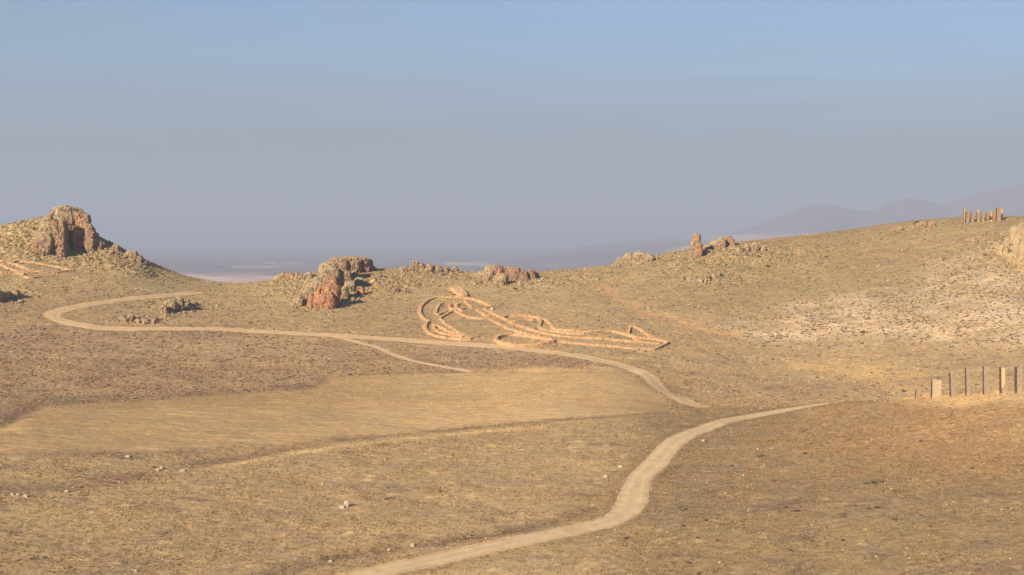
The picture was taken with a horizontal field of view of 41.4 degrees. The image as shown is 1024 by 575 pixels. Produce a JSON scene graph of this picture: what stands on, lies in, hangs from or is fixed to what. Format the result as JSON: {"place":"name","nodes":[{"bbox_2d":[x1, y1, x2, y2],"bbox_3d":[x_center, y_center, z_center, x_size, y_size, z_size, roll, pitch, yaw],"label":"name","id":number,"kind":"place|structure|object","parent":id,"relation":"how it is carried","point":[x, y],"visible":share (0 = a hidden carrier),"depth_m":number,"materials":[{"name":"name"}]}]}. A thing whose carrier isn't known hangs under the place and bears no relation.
{"place":"outdoors","nodes":[
{"label":"outdoors","id":0,"kind":"place"},
{"bbox_2d":[47,292,702,405],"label":"dirt road","id":1,"kind":"structure","parent":0,"point":[649,378],"depth_m":425.60,"materials":[{"name":"beige soil"}]},
{"bbox_2d":[0,216,1023,574],"bbox_3d":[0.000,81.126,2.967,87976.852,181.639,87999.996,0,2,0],"label":"ground","id":2,"kind":"structure","parent":0,"point":[156,430],"depth_m":304.07,"materials":[{"name":"beige plant"}]},
{"bbox_2d":[0,288,24,301],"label":"rock outcrop","id":3,"kind":"object","parent":2,"relation":"on","point":[7,295],"visible":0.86,"depth_m":451.04,"materials":[{"name":"stone"}]},
{"bbox_2d":[31,241,35,252],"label":"red boulder","id":4,"kind":"object","parent":2,"relation":"on","point":[33,248],"visible":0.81,"depth_m":510.72,"materials":[{"name":"brown stone"}]},
{"bbox_2d":[0,259,73,278],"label":"stone geoglyph","id":5,"kind":"object","parent":2,"relation":"on","point":[20,271],"visible":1,"depth_m":488.64,"materials":[{"name":"beige stone"}]},
{"bbox_2d":[34,205,108,256],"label":"rock crag","id":6,"kind":"structure","parent":2,"relation":"on","point":[60,226],"depth_m":519.26,"materials":[{"name":"brown stone"}]},
{"bbox_2d":[111,244,143,262],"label":"rock outcrop","id":7,"kind":"object","parent":2,"relation":"on","point":[129,253],"visible":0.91,"depth_m":522.10,"materials":[{"name":"brown stone"}]},
{"bbox_2d":[119,314,157,319],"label":"rock outcrop","id":8,"kind":"object","parent":2,"relation":"on","point":[131,316],"visible":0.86,"depth_m":437.58,"materials":[{"name":"grey stone"}]},
{"bbox_2d":[159,296,196,313],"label":"rock outcrop","id":9,"kind":"object","parent":2,"relation":"on","point":[178,303],"visible":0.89,"depth_m":455.64,"materials":[{"name":"stone"}]},
{"bbox_2d":[273,271,312,279],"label":"rock outcrop","id":10,"kind":"object","parent":2,"relation":"on","point":[287,275],"visible":0.69,"depth_m":527.59,"materials":[{"name":"brown stone"}]},
{"bbox_2d":[290,255,376,309],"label":"rock crag","id":11,"kind":"structure","parent":2,"relation":"on","point":[332,285],"depth_m":486.40,"materials":[{"name":"brown stone"}]},
{"bbox_2d":[22,366,679,574],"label":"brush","id":12,"kind":"object","parent":2,"relation":"on","point":[377,437],"visible":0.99,"depth_m":279.48,"materials":[{"name":"brown plant"}]},
{"bbox_2d":[51,368,668,412],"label":"stubble","id":13,"kind":"object","parent":2,"relation":"on","point":[458,395],"visible":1,"depth_m":347.85,"materials":[{"name":"beige plant"}]},
{"bbox_2d":[356,286,364,294],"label":"red boulder","id":14,"kind":"object","parent":2,"relation":"on","point":[360,290],"visible":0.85,"depth_m":494.39,"materials":[{"name":"brown stone"}]},
{"bbox_2d":[389,285,407,292],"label":"rock outcrop","id":15,"kind":"object","parent":2,"relation":"on","point":[395,289],"visible":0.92,"depth_m":502.04,"materials":[{"name":"brown stone"}]},
{"bbox_2d":[332,336,469,370],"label":"footpath","id":16,"kind":"structure","parent":2,"relation":"on","point":[399,356],"depth_m":403.93,"materials":[{"name":"beige soil"}]},
{"bbox_2d":[408,260,424,270],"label":"rock spire","id":17,"kind":"object","parent":2,"relation":"on","point":[416,266],"visible":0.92,"depth_m":540.04,"materials":[{"name":"brown stone"}]},
{"bbox_2d":[400,263,458,272],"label":"rock outcrop","id":18,"kind":"object","parent":2,"relation":"on","point":[430,267],"visible":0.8,"depth_m":541.86,"materials":[{"name":"brown stone"}]},
{"bbox_2d":[0,217,1011,321],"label":"scrub","id":19,"kind":"object","parent":2,"relation":"on","point":[372,273],"visible":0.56,"depth_m":522.78,"materials":[{"name":"brown plant"}]},
{"bbox_2d":[477,264,539,284],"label":"rock crag","id":20,"kind":"structure","parent":2,"relation":"on","point":[497,274],"depth_m":524.08,"materials":[{"name":"brown stone"}]},
{"bbox_2d":[0,224,1020,324],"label":"rubble","id":21,"kind":"object","parent":2,"relation":"on","point":[154,321],"visible":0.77,"depth_m":515.76,"materials":[{"name":"brown stone"}]},
{"bbox_2d":[0,218,1022,574],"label":"loose stones","id":22,"kind":"object","parent":2,"relation":"on","point":[546,368],"visible":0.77,"depth_m":395.50,"materials":[{"name":"stone"}]},
{"bbox_2d":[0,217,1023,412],"bbox_3d":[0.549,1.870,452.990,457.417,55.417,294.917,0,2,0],"label":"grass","id":23,"kind":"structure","parent":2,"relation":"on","point":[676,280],"depth_m":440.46,"materials":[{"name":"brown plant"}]},
{"bbox_2d":[0,219,1023,406],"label":"heath","id":24,"kind":"object","parent":2,"relation":"on","point":[579,360],"visible":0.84,"depth_m":443.01,"materials":[{"name":"brown plant"}]},
{"bbox_2d":[418,285,669,350],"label":"stone geoglyph","id":25,"kind":"object","parent":2,"relation":"on","point":[459,292],"visible":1,"depth_m":437.20,"materials":[{"name":"beige stone"}]},
{"bbox_2d":[615,251,653,264],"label":"rock outcrop","id":26,"kind":"object","parent":2,"relation":"on","point":[635,257],"visible":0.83,"depth_m":552.69,"materials":[{"name":"brown stone"}]},
{"bbox_2d":[688,233,702,259],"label":"rock spire","id":27,"kind":"object","parent":2,"relation":"on","point":[696,245],"visible":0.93,"depth_m":543.17,"materials":[{"name":"brown stone"}]},
{"bbox_2d":[687,268,720,282],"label":"rock outcrop","id":28,"kind":"object","parent":2,"relation":"on","point":[716,272],"visible":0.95,"depth_m":511.20,"materials":[{"name":"brown stone"}]},
{"bbox_2d":[709,236,734,248],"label":"rock outcrop","id":29,"kind":"object","parent":2,"relation":"on","point":[720,242],"visible":0.86,"depth_m":557.43,"materials":[{"name":"brown stone"}]},
{"bbox_2d":[736,242,766,252],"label":"rock outcrop","id":30,"kind":"object","parent":2,"relation":"on","point":[752,248],"visible":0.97,"depth_m":546.18,"materials":[{"name":"brown stone"}]},
{"bbox_2d":[892,226,902,230],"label":"rock outcrop","id":31,"kind":"object","parent":2,"relation":"on","point":[899,228],"visible":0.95,"depth_m":561.41,"materials":[{"name":"brown stone"}]},
{"bbox_2d":[915,220,935,227],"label":"rock outcrop","id":32,"kind":"object","parent":2,"relation":"on","point":[925,223],"visible":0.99,"depth_m":559.79,"materials":[{"name":"brown stone"}]},
{"bbox_2d":[930,379,941,397],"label":"standing stone","id":33,"kind":"object","parent":2,"relation":"on","point":[936,384],"visible":0.97,"depth_m":313.66,"materials":[{"name":"stone"}]},
{"bbox_2d":[949,372,955,395],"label":"standing stone","id":34,"kind":"object","parent":2,"relation":"on","point":[952,391],"visible":0.96,"depth_m":312.52,"materials":[{"name":"stone"}]},
{"bbox_2d":[965,211,968,222],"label":"standing stone","id":35,"kind":"object","parent":2,"relation":"on","point":[966,216],"visible":1,"depth_m":557.31,"materials":[{"name":"brown stone"}]},
{"bbox_2d":[965,367,969,395],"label":"standing stone","id":36,"kind":"object","parent":2,"relation":"on","point":[967,381],"visible":0.96,"depth_m":311.52,"materials":[{"name":"stone"}]},
{"bbox_2d":[970,212,973,222],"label":"standing stone","id":37,"kind":"object","parent":2,"relation":"on","point":[971,216],"visible":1,"depth_m":556.82,"materials":[{"name":"brown stone"}]},
{"bbox_2d":[976,209,979,221],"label":"standing stone","id":38,"kind":"object","parent":2,"relation":"on","point":[978,215],"visible":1,"depth_m":557.05,"materials":[{"name":"brown stone"}]},
{"bbox_2d":[982,366,988,394],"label":"standing stone","id":39,"kind":"object","parent":2,"relation":"on","point":[985,379],"visible":0.94,"depth_m":310.18,"materials":[{"name":"grey stone"}]},
{"bbox_2d":[995,208,1000,221],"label":"standing stone","id":40,"kind":"object","parent":2,"relation":"on","point":[998,214],"visible":1,"depth_m":554.24,"materials":[{"name":"brown stone"}]},
{"bbox_2d":[999,367,1006,393],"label":"standing stone","id":41,"kind":"object","parent":2,"relation":"on","point":[1002,381],"visible":0.95,"depth_m":308.80,"materials":[{"name":"gold stone"}]},
{"bbox_2d":[992,223,1023,270],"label":"rock outcrop","id":42,"kind":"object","parent":2,"relation":"on","point":[1014,242],"visible":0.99,"depth_m":506.77,"materials":[{"name":"beige stone"}]},
{"bbox_2d":[1014,366,1022,393],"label":"standing stone","id":43,"kind":"object","parent":2,"relation":"on","point":[1018,384],"visible":0.91,"depth_m":307.54,"materials":[{"name":"beige stone"}]},
{"bbox_2d":[0,0,1023,242],"label":"sky","id":44,"kind":"structure","parent":0,"point":[161,121],"materials":[{"name":"blue"}]},
{"bbox_2d":[138,183,1023,282],"bbox_3d":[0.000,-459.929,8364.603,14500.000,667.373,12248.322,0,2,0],"label":"hills","id":45,"kind":"structure","parent":0,"point":[258,267],"depth_m":10258.11,"materials":[{"name":"grey"}]},
{"bbox_2d":[344,402,836,574],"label":"dirt road","id":46,"kind":"structure","parent":0,"point":[631,502],"depth_m":246.45,"materials":[{"name":"beige soil"}]}
]}

